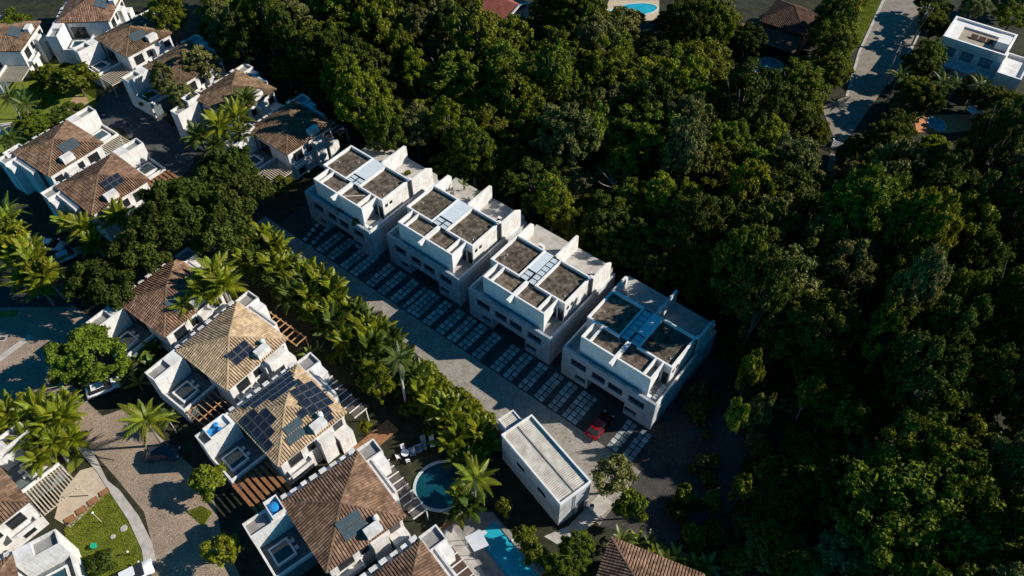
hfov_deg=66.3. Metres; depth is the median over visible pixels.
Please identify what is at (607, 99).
forest tree
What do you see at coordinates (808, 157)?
forest tree
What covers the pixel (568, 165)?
young tree
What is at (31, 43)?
window
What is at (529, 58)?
forest tree
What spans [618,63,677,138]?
forest tree
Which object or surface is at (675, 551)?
banana plant
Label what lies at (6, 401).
palm tree
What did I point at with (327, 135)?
window
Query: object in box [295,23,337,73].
forest tree
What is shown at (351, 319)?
areca palm
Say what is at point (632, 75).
forest tree
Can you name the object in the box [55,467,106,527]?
patio
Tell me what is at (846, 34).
forest tree
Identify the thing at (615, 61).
forest tree
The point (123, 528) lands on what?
stepping stone
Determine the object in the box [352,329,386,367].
areca palm
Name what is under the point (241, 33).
forest tree
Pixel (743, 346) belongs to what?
young tree
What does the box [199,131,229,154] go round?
palm tree
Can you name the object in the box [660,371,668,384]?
sliding door
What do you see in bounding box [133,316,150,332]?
terrace door
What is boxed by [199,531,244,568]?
tree
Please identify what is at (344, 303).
areca palm
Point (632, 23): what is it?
forest tree
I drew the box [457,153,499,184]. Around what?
young tree
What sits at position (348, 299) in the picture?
areca palm
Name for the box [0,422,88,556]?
house
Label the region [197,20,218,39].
young tree
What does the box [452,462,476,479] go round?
areca palm
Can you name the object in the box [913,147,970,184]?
forest tree
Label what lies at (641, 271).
young tree
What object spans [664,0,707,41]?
forest tree
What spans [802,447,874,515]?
young tree
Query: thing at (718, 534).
shrub
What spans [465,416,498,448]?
areca palm
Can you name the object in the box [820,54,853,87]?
young tree
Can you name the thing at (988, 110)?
forest tree
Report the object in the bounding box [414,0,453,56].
forest tree
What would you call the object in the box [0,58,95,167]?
garden
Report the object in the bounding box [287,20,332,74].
forest tree
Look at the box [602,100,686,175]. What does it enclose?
forest tree
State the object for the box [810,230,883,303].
forest tree
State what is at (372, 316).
areca palm
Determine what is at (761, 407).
tree
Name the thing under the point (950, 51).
window
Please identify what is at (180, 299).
palm tree
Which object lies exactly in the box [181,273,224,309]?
palm tree
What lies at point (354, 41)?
forest tree
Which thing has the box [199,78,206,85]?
window
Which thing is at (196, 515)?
grass
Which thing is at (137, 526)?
sidewalk
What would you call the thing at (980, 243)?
forest tree
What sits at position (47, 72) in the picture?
tree
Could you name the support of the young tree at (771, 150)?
on the ground at (234, 510)
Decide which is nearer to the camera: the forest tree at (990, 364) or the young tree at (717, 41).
the forest tree at (990, 364)
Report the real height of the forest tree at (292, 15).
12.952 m
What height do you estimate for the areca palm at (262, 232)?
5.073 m
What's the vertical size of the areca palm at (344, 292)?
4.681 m
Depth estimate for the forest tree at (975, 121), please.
119.89 m
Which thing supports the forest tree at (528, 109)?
on the ground at (234, 510)
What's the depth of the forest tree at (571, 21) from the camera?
140.17 m
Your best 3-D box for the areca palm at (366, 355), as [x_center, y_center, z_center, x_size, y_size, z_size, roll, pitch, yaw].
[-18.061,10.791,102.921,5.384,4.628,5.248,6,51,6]
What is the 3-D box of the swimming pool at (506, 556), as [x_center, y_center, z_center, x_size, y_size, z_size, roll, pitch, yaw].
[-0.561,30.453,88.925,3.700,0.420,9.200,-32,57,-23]
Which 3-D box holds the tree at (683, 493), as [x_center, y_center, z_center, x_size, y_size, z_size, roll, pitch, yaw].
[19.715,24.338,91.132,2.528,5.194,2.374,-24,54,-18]
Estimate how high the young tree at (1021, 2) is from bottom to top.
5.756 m
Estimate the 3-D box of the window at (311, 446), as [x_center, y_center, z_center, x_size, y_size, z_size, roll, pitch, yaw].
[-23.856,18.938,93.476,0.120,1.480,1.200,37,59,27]
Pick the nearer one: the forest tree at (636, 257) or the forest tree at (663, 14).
the forest tree at (636, 257)
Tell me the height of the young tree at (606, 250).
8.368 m
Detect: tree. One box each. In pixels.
[0,6,32,23]
[0,82,27,118]
[0,121,26,151]
[0,205,26,231]
[0,215,15,231]
[0,219,31,255]
[0,224,43,262]
[0,247,21,271]
[0,261,39,298]
[0,389,31,431]
[0,404,33,431]
[0,416,41,456]
[1,190,30,219]
[9,233,51,265]
[10,87,39,120]
[11,383,57,429]
[14,244,54,275]
[16,441,58,478]
[17,270,60,305]
[18,109,52,136]
[19,255,59,295]
[20,256,65,299]
[20,400,75,446]
[32,420,73,462]
[34,63,59,87]
[41,394,87,436]
[43,321,129,385]
[47,386,83,418]
[48,101,91,125]
[49,210,78,241]
[51,421,89,457]
[57,61,99,96]
[58,255,141,310]
[61,211,100,253]
[76,226,109,257]
[84,548,117,575]
[94,197,135,230]
[105,214,183,273]
[117,398,179,448]
[123,181,196,253]
[137,176,228,232]
[139,92,150,105]
[142,0,188,44]
[148,60,176,104]
[153,407,180,431]
[165,82,199,107]
[167,288,194,322]
[179,118,212,154]
[180,44,221,79]
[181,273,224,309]
[186,201,256,255]
[187,462,226,503]
[188,250,238,302]
[194,144,259,197]
[195,0,241,25]
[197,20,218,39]
[199,106,238,140]
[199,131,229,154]
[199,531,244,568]
[200,162,277,226]
[202,263,247,306]
[204,0,235,65]
[207,11,272,64]
[216,96,256,127]
[228,119,255,143]
[229,5,269,50]
[230,86,260,106]
[232,40,272,61]
[237,0,278,54]
[260,0,318,36]
[263,0,299,82]
[272,174,297,199]
[285,0,310,18]
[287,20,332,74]
[294,47,321,74]
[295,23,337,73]
[302,0,344,21]
[308,0,373,30]
[318,44,374,119]
[322,19,360,44]
[326,75,392,119]
[332,45,361,117]
[333,63,391,143]
[335,29,365,54]
[339,0,378,29]
[349,0,403,52]
[355,360,395,404]
[357,420,371,435]
[358,43,398,98]
[359,105,408,152]
[368,114,410,140]
[370,36,385,53]
[375,0,427,21]
[375,2,433,51]
[379,341,413,401]
[384,23,415,86]
[386,96,411,116]
[389,66,420,97]
[391,97,416,114]
[394,101,432,160]
[395,3,437,50]
[401,45,431,99]
[411,98,438,144]
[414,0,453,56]
[414,49,487,102]
[416,0,450,12]
[421,34,445,71]
[426,95,464,143]
[427,146,470,180]
[429,0,464,47]
[430,0,482,11]
[443,117,501,185]
[445,0,504,85]
[449,451,501,505]
[451,84,502,137]
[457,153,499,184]
[459,96,538,153]
[474,13,534,55]
[479,37,527,98]
[483,57,537,128]
[492,138,519,170]
[494,50,553,101]
[495,496,512,517]
[497,153,545,181]
[498,154,571,214]
[501,128,537,150]
[501,142,532,172]
[507,15,540,28]
[507,82,552,150]
[512,524,536,553]
[522,150,566,187]
[523,540,549,566]
[528,101,601,173]
[529,0,579,19]
[529,7,544,24]
[529,31,544,44]
[529,172,577,232]
[530,25,584,71]
[532,20,550,43]
[534,37,581,135]
[540,33,557,39]
[542,552,584,575]
[543,198,578,234]
[545,0,610,35]
[552,216,596,247]
[553,3,587,37]
[553,163,583,193]
[557,166,605,200]
[558,529,600,575]
[560,59,608,97]
[563,85,603,166]
[566,193,610,240]
[568,8,625,49]
[568,99,616,170]
[569,132,606,166]
[570,176,608,193]
[573,89,611,110]
[574,13,632,59]
[578,187,604,202]
[580,34,634,91]
[585,158,619,189]
[585,189,632,236]
[587,226,635,266]
[589,453,639,498]
[595,82,640,136]
[596,138,624,164]
[598,169,630,221]
[600,216,676,269]
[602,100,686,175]
[605,142,641,183]
[606,28,634,59]
[607,177,651,221]
[609,5,640,40]
[611,485,649,521]
[612,56,663,97]
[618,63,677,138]
[618,204,652,240]
[628,28,641,41]
[630,8,646,26]
[632,30,680,62]
[632,40,638,62]
[635,54,679,78]
[637,170,681,222]
[637,249,669,281]
[640,30,661,36]
[642,253,677,290]
[645,209,713,261]
[652,15,669,31]
[658,0,717,38]
[658,154,702,188]
[660,109,714,186]
[661,35,731,68]
[661,90,716,139]
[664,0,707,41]
[665,44,714,100]
[666,176,705,218]
[669,191,726,253]
[672,482,695,502]
[674,39,728,91]
[681,78,720,121]
[682,140,751,194]
[688,0,737,47]
[701,36,730,57]
[701,57,785,138]
[702,116,750,164]
[703,488,720,508]
[705,192,774,247]
[708,244,771,325]
[709,223,781,330]
[710,65,742,117]
[711,138,781,176]
[712,183,734,213]
[717,22,739,47]
[718,0,735,15]
[720,157,776,213]
[723,200,829,280]
[723,396,750,447]
[725,320,789,376]
[727,21,768,63]
[728,473,756,508]
[730,59,743,68]
[731,9,742,20]
[731,243,799,341]
[735,76,766,115]
[735,347,765,396]
[736,161,822,215]
[744,512,800,574]
[744,522,786,573]
[745,113,790,155]
[746,391,776,437]
[749,519,791,572]
[755,327,792,370]
[757,112,781,145]
[757,192,804,244]
[757,243,829,318]
[757,301,809,365]
[761,81,822,151]
[765,133,825,192]
[768,69,787,80]
[769,147,808,171]
[772,530,829,575]
[775,288,857,364]
[777,457,839,516]
[778,68,828,119]
[781,55,833,93]
[781,214,853,279]
[782,437,852,495]
[791,114,829,140]
[791,346,855,396]
[793,191,825,223]
[793,373,829,421]
[794,288,862,349]
[801,116,829,145]
[801,398,875,453]
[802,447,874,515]
[805,359,858,407]
[807,11,860,59]
[808,381,872,439]
[810,44,855,73]
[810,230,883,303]
[811,100,824,115]
[811,522,877,575]
[813,54,850,92]
[814,0,859,30]
[815,7,845,15]
[815,160,922,265]
[816,169,836,190]
[817,38,841,49]
[817,127,831,144]
[817,257,852,287]
[819,0,866,11]
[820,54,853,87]
[820,185,845,223]
[831,156,865,182]
[831,167,854,185]
[831,399,871,438]
[833,138,867,153]
[833,437,1014,575]
[834,136,869,160]
[834,149,861,177]
[847,199,884,238]
[854,330,895,372]
[855,135,913,176]
[856,295,920,376]
[859,135,936,199]
[861,120,915,144]
[868,114,918,149]
[874,387,978,484]
[875,240,931,304]
[875,242,954,361]
[876,491,921,524]
[876,552,939,575]
[878,107,919,131]
[880,185,964,264]
[882,328,982,439]
[886,65,915,101]
[887,518,983,575]
[888,95,930,119]
[891,220,921,249]
[893,75,938,114]
[896,75,919,104]
[900,50,943,75]
[901,149,1002,248]
[903,61,931,77]
[906,560,951,575]
[911,293,993,375]
[912,38,948,65]
[913,0,954,13]
[913,80,946,119]
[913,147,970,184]
[913,447,1007,543]
[917,11,951,44]
[918,4,948,33]
[919,183,1007,271]
[920,134,952,151]
[920,266,993,352]
[926,0,947,7]
[926,66,956,111]
[926,409,1014,479]
[927,73,952,107]
[931,323,1023,407]
[936,341,1023,419]
[946,225,1012,299]
[947,71,966,101]
[953,94,1023,182]
[954,555,1023,575]
[957,73,991,105]
[957,178,1020,246]
[958,0,994,19]
[962,429,1023,522]
[963,99,1023,162]
[964,71,993,112]
[964,261,1023,358]
[975,91,1021,110]
[975,160,1023,262]
[976,83,1005,113]
[984,100,1023,157]
[985,252,1023,284]
[985,383,1023,488]
[986,149,1023,211]
[988,89,1018,108]
[989,112,1023,167]
[990,0,1023,30]
[991,0,1023,5]
[1002,409,1013,426]
[1003,490,1023,567]
[1013,539,1022,545]
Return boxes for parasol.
[968,106,981,120]
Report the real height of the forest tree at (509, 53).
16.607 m
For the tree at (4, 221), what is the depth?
112.79 m
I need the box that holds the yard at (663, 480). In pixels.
[600,384,763,544]
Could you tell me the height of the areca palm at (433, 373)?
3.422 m
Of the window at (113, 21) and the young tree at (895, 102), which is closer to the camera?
the young tree at (895, 102)
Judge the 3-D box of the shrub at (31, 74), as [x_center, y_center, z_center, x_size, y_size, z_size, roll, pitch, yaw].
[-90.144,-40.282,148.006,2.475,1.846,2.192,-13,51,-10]
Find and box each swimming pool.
[413,460,468,511]
[473,517,542,575]
[609,3,658,14]
[759,57,783,70]
[926,117,946,130]
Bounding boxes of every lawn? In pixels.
[0,310,18,317]
[64,451,84,473]
[64,493,142,575]
[188,507,211,525]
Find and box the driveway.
[257,216,640,524]
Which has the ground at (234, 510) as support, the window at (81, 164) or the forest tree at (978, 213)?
the forest tree at (978, 213)
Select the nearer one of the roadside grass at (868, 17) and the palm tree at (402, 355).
the palm tree at (402, 355)
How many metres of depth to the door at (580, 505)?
91.79 m
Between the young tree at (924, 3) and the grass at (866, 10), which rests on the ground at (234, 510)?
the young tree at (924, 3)
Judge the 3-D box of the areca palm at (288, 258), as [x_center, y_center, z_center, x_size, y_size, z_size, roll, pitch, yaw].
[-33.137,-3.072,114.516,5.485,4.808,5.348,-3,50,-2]
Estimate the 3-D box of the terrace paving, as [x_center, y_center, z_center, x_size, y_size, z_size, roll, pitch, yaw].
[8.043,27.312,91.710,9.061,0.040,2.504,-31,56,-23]
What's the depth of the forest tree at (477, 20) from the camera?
130.83 m
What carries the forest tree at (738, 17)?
on the ground at (234, 510)
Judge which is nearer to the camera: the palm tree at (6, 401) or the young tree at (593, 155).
the palm tree at (6, 401)
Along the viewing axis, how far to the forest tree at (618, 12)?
139.34 m
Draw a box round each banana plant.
[111,374,129,387]
[115,357,136,375]
[123,370,151,389]
[131,346,157,366]
[133,352,162,370]
[139,337,163,359]
[297,345,318,355]
[313,340,325,358]
[606,522,638,544]
[623,529,648,549]
[645,529,664,554]
[651,541,659,555]
[656,543,676,560]
[665,541,686,563]
[679,552,708,569]
[683,561,698,570]
[689,551,720,575]
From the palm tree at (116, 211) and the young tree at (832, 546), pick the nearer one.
the young tree at (832, 546)
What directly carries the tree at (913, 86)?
on the ground at (234, 510)
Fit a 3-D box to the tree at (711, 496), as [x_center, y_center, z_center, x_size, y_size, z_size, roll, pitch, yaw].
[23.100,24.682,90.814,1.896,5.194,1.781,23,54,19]
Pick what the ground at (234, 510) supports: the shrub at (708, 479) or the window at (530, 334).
the shrub at (708, 479)
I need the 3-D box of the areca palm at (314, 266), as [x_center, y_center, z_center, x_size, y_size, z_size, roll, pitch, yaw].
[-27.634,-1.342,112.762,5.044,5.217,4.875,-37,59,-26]
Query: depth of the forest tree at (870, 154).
116.54 m
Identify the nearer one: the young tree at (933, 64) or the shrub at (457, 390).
the shrub at (457, 390)
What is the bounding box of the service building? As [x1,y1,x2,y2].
[498,410,591,525]
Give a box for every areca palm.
[220,233,245,256]
[227,244,249,276]
[231,229,253,253]
[237,240,256,248]
[241,254,261,283]
[242,243,271,269]
[245,229,262,244]
[251,221,273,242]
[252,266,265,287]
[253,247,293,284]
[254,229,280,250]
[257,270,280,298]
[258,258,293,288]
[259,238,266,249]
[261,226,294,251]
[264,272,283,300]
[271,269,295,293]
[274,246,302,269]
[274,288,294,307]
[275,276,310,315]
[283,264,308,280]
[284,259,297,270]
[289,253,310,261]
[290,275,309,308]
[290,293,308,315]
[291,256,315,269]
[293,282,324,316]
[295,267,321,291]
[296,296,319,319]
[301,301,323,329]
[306,264,345,300]
[308,261,339,276]
[310,318,326,329]
[312,302,355,337]
[316,297,347,329]
[318,271,349,301]
[324,324,358,364]
[325,288,348,300]
[325,292,342,303]
[327,328,352,358]
[337,343,360,369]
[338,297,354,310]
[341,296,364,317]
[344,296,364,306]
[346,309,373,337]
[346,315,378,342]
[347,342,374,374]
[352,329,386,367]
[354,302,380,317]
[354,324,383,354]
[355,353,383,376]
[358,323,382,331]
[368,313,397,330]
[368,343,386,358]
[371,311,383,321]
[371,327,395,348]
[371,357,384,388]
[377,340,393,357]
[377,352,418,387]
[379,321,408,346]
[389,342,419,375]
[394,358,430,392]
[394,366,421,397]
[402,342,415,348]
[405,375,436,406]
[407,389,440,414]
[409,357,420,366]
[416,375,446,396]
[418,364,439,375]
[424,390,465,428]
[425,370,444,387]
[426,413,448,429]
[427,428,462,456]
[430,410,463,434]
[434,388,466,416]
[436,416,450,428]
[438,386,450,393]
[441,447,465,467]
[442,499,468,530]
[443,419,471,453]
[445,480,472,501]
[447,433,472,455]
[450,483,487,523]
[452,407,469,426]
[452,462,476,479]
[455,393,471,409]
[458,435,481,460]
[460,440,494,474]
[462,411,487,430]
[464,404,478,414]
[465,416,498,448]
[472,410,491,419]
[472,423,502,453]
[481,416,496,427]
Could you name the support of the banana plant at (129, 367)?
on the ground at (234, 510)
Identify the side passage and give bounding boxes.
[561,345,729,424]
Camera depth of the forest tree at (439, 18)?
138.66 m
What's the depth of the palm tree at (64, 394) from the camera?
97.62 m
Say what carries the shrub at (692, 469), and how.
on the ground at (234, 510)
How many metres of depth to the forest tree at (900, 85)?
138.44 m
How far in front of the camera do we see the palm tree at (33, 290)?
108.60 m
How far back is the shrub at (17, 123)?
137.33 m
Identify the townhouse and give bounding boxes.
[304,141,438,258]
[386,175,526,305]
[468,223,615,364]
[561,276,716,429]
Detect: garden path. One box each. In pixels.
[0,114,39,134]
[68,95,88,112]
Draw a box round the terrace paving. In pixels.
[544,494,611,543]
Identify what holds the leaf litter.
on the parking area
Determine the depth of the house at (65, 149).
125.63 m
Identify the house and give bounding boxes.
[0,15,55,92]
[0,106,128,194]
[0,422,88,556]
[0,529,86,575]
[41,138,178,242]
[46,0,134,63]
[72,9,174,96]
[86,247,227,369]
[121,34,229,117]
[144,290,308,430]
[170,63,281,149]
[195,352,369,513]
[224,93,349,197]
[242,439,428,575]
[360,524,473,575]
[483,0,531,24]
[596,536,704,575]
[732,0,821,64]
[930,16,1023,90]
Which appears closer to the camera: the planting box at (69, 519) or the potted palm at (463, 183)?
the planting box at (69, 519)
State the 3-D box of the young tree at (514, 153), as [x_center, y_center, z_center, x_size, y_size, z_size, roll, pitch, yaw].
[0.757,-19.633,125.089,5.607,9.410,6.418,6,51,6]
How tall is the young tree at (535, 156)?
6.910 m
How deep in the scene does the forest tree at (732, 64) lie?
140.40 m
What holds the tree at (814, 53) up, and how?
on the ground at (234, 510)
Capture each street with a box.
[0,305,239,575]
[93,81,196,178]
[823,0,921,183]
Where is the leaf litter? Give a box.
[278,234,774,563]
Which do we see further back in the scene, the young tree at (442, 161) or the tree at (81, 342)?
the young tree at (442, 161)
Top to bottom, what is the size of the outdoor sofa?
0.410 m
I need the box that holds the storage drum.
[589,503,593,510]
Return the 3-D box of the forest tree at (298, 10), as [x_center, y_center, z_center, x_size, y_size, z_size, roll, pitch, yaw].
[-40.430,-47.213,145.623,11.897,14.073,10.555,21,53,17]
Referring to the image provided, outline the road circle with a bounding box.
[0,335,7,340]
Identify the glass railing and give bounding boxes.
[363,218,383,229]
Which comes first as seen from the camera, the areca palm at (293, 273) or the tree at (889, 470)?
the tree at (889, 470)
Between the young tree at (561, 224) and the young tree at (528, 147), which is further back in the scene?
the young tree at (528, 147)
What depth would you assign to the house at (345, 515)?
86.38 m
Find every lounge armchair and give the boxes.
[408,446,415,456]
[414,443,422,452]
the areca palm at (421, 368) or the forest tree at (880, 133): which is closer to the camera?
the areca palm at (421, 368)
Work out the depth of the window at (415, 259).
113.23 m
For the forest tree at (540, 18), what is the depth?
154.65 m
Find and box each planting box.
[64,514,75,524]
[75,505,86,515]
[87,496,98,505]
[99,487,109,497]
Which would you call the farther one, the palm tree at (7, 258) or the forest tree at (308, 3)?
the forest tree at (308, 3)
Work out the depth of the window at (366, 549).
85.51 m
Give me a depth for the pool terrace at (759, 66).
148.97 m
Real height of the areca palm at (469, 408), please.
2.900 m
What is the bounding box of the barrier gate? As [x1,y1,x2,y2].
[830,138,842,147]
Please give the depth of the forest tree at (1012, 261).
100.33 m
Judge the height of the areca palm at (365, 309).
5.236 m
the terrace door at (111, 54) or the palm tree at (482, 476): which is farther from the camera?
the terrace door at (111, 54)
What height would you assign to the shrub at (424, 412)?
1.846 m
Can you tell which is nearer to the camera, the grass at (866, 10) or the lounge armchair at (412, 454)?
the lounge armchair at (412, 454)
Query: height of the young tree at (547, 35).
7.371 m
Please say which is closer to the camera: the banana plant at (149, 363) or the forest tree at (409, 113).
the banana plant at (149, 363)
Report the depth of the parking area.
108.33 m
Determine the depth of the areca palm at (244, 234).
115.89 m
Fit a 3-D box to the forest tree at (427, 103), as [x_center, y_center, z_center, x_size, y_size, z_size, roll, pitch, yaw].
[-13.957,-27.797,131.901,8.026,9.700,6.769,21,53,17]
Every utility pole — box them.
[883,42,905,85]
[911,5,933,44]
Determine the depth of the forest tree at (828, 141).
128.87 m
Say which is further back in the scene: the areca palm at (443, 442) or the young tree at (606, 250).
the young tree at (606, 250)
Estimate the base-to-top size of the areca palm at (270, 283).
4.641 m
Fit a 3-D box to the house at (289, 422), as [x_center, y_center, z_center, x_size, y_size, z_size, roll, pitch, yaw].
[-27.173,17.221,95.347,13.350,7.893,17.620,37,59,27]
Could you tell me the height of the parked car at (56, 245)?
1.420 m
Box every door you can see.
[70,27,88,37]
[105,47,118,62]
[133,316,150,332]
[193,365,210,382]
[258,139,272,156]
[374,204,378,215]
[378,205,383,218]
[462,249,466,260]
[467,250,472,263]
[557,308,562,320]
[577,500,583,511]
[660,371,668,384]
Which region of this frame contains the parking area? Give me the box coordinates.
[279,204,675,470]
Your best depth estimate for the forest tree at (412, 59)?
130.96 m
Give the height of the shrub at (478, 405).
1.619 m
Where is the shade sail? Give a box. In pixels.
[464,530,489,556]
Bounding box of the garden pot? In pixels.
[90,543,96,548]
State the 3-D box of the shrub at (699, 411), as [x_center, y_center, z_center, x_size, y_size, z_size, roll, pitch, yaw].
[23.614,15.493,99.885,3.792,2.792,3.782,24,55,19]
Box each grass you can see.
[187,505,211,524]
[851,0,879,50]
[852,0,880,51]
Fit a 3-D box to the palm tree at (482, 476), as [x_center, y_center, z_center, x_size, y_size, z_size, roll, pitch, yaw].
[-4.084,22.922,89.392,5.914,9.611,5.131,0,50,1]
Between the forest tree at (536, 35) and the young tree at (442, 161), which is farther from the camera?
the forest tree at (536, 35)
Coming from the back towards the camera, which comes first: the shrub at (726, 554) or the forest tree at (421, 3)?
the forest tree at (421, 3)
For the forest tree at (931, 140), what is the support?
on the ground at (234, 510)
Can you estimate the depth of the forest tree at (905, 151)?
109.65 m
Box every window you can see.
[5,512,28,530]
[24,46,31,59]
[24,527,38,539]
[30,41,35,50]
[55,174,64,182]
[78,161,85,168]
[88,151,100,162]
[111,17,117,26]
[123,198,131,207]
[133,53,145,65]
[133,188,142,202]
[146,49,153,57]
[164,39,171,48]
[173,325,189,341]
[188,80,198,90]
[190,316,199,327]
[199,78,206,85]
[213,298,223,308]
[236,376,251,393]
[251,107,257,117]
[253,367,262,378]
[268,96,275,105]
[288,451,304,468]
[293,148,304,162]
[299,166,306,174]
[306,143,312,152]
[307,441,316,452]
[324,130,331,140]
[333,419,343,431]
[338,555,355,572]
[360,545,370,556]
[390,522,401,534]
[396,246,405,254]
[412,256,420,263]
[425,264,434,272]
[441,274,451,283]
[478,300,489,309]
[496,311,506,320]
[510,320,521,330]
[528,332,540,342]
[572,359,585,370]
[593,372,604,382]
[609,382,621,393]
[629,396,643,407]
[943,45,956,56]
[959,51,974,62]
[977,57,992,68]
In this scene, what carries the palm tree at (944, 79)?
on the ground at (234, 510)
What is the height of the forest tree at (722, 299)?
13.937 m
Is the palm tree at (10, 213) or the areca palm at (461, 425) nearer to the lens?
the areca palm at (461, 425)
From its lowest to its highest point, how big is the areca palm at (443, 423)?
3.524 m
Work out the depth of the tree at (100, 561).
86.85 m
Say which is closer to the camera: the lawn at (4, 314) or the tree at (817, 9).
the lawn at (4, 314)
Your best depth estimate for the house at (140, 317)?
105.24 m
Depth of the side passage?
104.20 m
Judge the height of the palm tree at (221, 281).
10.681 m
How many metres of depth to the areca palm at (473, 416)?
96.70 m
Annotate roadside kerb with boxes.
[845,0,884,96]
[888,31,920,83]
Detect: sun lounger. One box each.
[420,435,426,449]
[429,434,434,447]
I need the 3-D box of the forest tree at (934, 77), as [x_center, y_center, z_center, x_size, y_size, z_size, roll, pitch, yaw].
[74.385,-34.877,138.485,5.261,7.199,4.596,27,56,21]
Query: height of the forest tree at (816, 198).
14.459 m
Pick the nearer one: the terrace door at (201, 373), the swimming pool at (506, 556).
the swimming pool at (506, 556)
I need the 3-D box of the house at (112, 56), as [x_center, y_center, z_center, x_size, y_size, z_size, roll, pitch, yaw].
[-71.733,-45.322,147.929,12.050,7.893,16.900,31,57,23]
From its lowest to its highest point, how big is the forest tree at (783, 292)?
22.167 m
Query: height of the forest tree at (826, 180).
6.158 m
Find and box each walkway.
[338,419,397,459]
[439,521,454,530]
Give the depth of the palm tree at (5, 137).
129.55 m
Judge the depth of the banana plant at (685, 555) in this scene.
86.64 m
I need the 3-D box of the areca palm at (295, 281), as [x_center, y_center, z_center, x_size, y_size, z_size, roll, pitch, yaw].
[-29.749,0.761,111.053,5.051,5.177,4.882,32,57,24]
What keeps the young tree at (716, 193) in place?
on the ground at (234, 510)
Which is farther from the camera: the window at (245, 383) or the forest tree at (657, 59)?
the forest tree at (657, 59)
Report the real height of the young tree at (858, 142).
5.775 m
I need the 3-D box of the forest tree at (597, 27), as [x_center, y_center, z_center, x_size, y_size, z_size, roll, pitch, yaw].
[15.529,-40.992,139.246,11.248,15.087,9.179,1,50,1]
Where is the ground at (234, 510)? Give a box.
[0,0,1023,575]
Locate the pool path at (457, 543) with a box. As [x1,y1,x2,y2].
[444,528,485,575]
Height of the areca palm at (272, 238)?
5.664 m
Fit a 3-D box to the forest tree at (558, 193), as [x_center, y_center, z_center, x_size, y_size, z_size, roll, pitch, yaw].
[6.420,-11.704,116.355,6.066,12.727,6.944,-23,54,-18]
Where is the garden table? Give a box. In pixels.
[401,449,408,457]
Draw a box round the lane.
[0,234,79,306]
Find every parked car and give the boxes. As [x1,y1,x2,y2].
[40,238,65,251]
[52,246,82,265]
[84,376,120,399]
[114,558,154,575]
[142,444,180,462]
[584,410,613,440]
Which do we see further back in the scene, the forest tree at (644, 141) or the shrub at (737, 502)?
the forest tree at (644, 141)
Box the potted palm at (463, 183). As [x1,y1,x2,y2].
[457,179,470,189]
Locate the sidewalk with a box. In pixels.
[78,448,155,565]
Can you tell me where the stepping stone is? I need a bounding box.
[120,525,127,531]
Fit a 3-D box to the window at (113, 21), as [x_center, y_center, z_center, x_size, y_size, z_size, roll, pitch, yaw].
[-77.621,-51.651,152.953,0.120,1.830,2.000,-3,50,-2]
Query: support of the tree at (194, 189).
on the ground at (234, 510)
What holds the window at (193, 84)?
in the house at (137, 85)
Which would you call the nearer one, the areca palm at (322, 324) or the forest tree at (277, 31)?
the areca palm at (322, 324)
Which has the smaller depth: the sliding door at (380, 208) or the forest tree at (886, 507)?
the forest tree at (886, 507)
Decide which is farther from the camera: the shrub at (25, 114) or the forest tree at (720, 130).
the shrub at (25, 114)
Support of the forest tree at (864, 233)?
on the ground at (234, 510)
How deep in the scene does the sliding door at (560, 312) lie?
103.38 m
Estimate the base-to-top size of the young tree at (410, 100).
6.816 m
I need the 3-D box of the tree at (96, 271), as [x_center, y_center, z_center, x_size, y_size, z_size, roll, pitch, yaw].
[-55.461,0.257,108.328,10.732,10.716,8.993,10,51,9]
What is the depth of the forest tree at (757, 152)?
118.15 m
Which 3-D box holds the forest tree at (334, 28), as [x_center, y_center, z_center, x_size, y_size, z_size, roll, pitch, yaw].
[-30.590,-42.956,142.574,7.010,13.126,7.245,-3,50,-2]
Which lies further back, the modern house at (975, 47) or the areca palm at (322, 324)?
the modern house at (975, 47)
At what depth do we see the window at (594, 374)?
100.09 m
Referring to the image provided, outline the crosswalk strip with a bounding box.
[0,334,32,360]
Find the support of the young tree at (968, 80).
on the ground at (234, 510)
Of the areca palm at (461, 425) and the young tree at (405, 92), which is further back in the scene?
the young tree at (405, 92)
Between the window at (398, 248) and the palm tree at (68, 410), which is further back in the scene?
the window at (398, 248)
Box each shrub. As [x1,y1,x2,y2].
[9,119,23,132]
[21,110,30,117]
[28,69,37,77]
[28,81,45,92]
[36,96,49,106]
[47,83,61,94]
[58,62,71,68]
[77,79,91,91]
[324,351,336,365]
[351,218,359,225]
[397,400,417,416]
[414,401,428,415]
[423,419,436,436]
[452,385,464,393]
[462,390,472,407]
[468,396,481,405]
[471,403,482,410]
[486,411,495,421]
[507,181,521,198]
[663,498,693,524]
[680,521,707,547]
[682,378,709,401]
[683,397,711,426]
[686,464,697,474]
[688,543,713,571]
[695,452,713,468]
[699,469,720,488]
[702,429,711,439]
[704,499,724,516]
[704,516,728,546]
[709,452,720,469]
[716,543,736,564]
[729,508,751,531]
[730,544,757,575]
[733,493,746,506]
[741,387,756,403]
[741,421,758,432]
[743,427,768,447]
[749,409,767,427]
[752,460,775,480]
[755,380,783,397]
[759,454,784,471]
[773,395,798,414]
[790,399,805,416]
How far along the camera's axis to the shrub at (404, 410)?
100.09 m
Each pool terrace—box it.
[442,512,545,575]
[607,0,658,20]
[743,59,781,77]
[914,114,977,132]
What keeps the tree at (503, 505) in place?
on the ground at (234, 510)
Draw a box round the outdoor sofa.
[644,384,667,401]
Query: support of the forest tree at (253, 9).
on the ground at (234, 510)
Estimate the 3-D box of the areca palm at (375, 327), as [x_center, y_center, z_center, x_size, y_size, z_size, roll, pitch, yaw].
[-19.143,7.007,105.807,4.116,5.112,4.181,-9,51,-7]
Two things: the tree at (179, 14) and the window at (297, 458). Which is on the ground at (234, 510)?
the tree at (179, 14)
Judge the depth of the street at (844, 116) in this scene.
149.42 m

